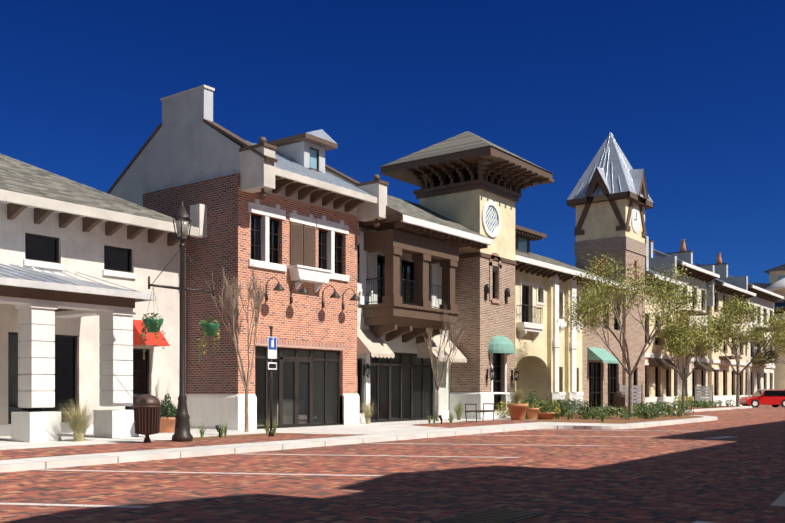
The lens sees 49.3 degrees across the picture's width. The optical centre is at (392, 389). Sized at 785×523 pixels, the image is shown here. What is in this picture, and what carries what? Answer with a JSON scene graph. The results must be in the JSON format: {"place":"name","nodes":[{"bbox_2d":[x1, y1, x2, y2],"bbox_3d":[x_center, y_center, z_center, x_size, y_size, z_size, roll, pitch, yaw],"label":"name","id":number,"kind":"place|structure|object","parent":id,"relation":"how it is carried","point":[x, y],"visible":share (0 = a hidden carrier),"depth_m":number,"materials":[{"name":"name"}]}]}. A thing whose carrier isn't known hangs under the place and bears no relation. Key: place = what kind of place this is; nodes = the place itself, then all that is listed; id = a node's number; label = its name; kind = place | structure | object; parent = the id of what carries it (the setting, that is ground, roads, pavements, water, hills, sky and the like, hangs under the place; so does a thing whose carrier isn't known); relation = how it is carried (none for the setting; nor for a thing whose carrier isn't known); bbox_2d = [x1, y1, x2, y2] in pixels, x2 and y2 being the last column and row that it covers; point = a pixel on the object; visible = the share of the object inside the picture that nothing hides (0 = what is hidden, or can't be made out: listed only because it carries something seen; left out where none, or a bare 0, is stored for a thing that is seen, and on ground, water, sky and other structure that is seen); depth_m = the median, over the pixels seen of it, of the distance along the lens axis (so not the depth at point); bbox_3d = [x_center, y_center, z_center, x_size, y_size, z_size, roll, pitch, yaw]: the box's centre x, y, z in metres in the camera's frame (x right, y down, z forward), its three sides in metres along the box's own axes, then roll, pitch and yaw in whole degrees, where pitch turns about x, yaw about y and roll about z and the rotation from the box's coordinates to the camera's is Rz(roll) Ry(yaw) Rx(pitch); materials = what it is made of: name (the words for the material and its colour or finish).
{"place":"outdoors","nodes":[
{"label":"outdoors","id":0,"kind":"place"},
{"bbox_2d":[0,404,751,472],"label":"sidewalk","id":1,"kind":"structure","parent":0,"point":[387,431],"depth_m":21.85,"materials":[{"name":"beige concrete"}]},
{"bbox_2d":[140,201,219,441],"bbox_3d":[-5.210,-1.688,21.206,0.606,5.960,2.395,0,0,37],"label":"lamp post","id":2,"kind":"object","parent":1,"relation":"on","point":[151,324],"visible":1,"depth_m":21.13,"materials":[{"name":"brown metal"}]},
{"bbox_2d":[204,265,469,431],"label":"bare trees","id":3,"kind":"object","parent":1,"relation":"on","point":[257,296],"visible":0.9,"depth_m":25.99,"materials":[{"name":"brown plant"}]},
{"bbox_2d":[133,326,712,442],"bbox_3d":[9.789,-0.224,39.858,5.430,3.038,50.116,0,0,34],"label":"furniture","id":4,"kind":"object","parent":1,"relation":"on","point":[147,410],"visible":0.9,"depth_m":23.42,"materials":[{"name":"black metal"}]},
{"bbox_2d":[193,406,736,439],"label":"planting beds","id":5,"kind":"object","parent":1,"relation":"on","point":[614,419],"visible":0.61,"depth_m":35.12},
{"bbox_2d":[52,385,735,441],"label":"plants","id":6,"kind":"object","parent":5,"relation":"on","point":[519,409],"visible":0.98,"depth_m":36.18,"materials":[{"name":"green plant"}]},
{"bbox_2d":[556,251,784,417],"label":"leafy trees","id":7,"kind":"object","parent":5,"relation":"on","point":[682,335],"visible":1,"depth_m":40.62,"materials":[{"name":"green plant"}]},
{"bbox_2d":[0,405,784,522],"bbox_3d":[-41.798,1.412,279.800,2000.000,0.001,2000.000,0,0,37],"label":"ground","id":8,"kind":"structure","parent":0,"point":[685,473],"depth_m":13.09,"materials":[{"name":"red brick"}]},
{"bbox_2d":[107,85,388,429],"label":"building","id":9,"kind":"structure","parent":8,"relation":"on","point":[284,215],"depth_m":28.85,"materials":[{"name":"red brick"}]},
{"bbox_2d":[0,406,775,507],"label":"paint","id":10,"kind":"object","parent":8,"relation":"on","point":[294,474],"visible":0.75,"depth_m":14.64,"materials":[{"name":"white paint"}]},
{"bbox_2d":[357,195,491,422],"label":"building","id":11,"kind":"structure","parent":8,"relation":"on","point":[407,257],"depth_m":33.90,"materials":[{"name":"paint"}]},
{"bbox_2d":[380,131,553,419],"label":"tower","id":12,"kind":"structure","parent":8,"relation":"on","point":[472,181],"depth_m":37.31,"materials":[{"name":"brown brick"}]},
{"bbox_2d":[515,225,601,412],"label":"building","id":13,"kind":"structure","parent":8,"relation":"on","point":[548,357],"depth_m":44.44,"materials":[{"name":"paint"}]},
{"bbox_2d":[536,132,653,409],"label":"clock tower","id":14,"kind":"structure","parent":8,"relation":"on","point":[609,200],"depth_m":53.24,"materials":[{"name":"brown brick"}]},
{"bbox_2d":[645,236,784,407],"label":"buildings","id":15,"kind":"structure","parent":8,"relation":"on","point":[663,381],"depth_m":68.19,"materials":[{"name":"paint"}]},
{"bbox_2d":[740,389,784,406],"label":"car","id":16,"kind":"object","parent":8,"relation":"on","point":[772,397],"visible":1,"depth_m":66.27,"materials":[{"name":"red metal"}]},
{"bbox_2d":[0,0,784,283],"label":"sky","id":17,"kind":"structure","parent":0,"point":[691,93],"materials":[{"name":"blue"}]},
{"bbox_2d":[430,508,545,522],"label":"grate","id":18,"kind":"object","parent":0,"point":[493,515],"visible":1,"depth_m":9.36,"materials":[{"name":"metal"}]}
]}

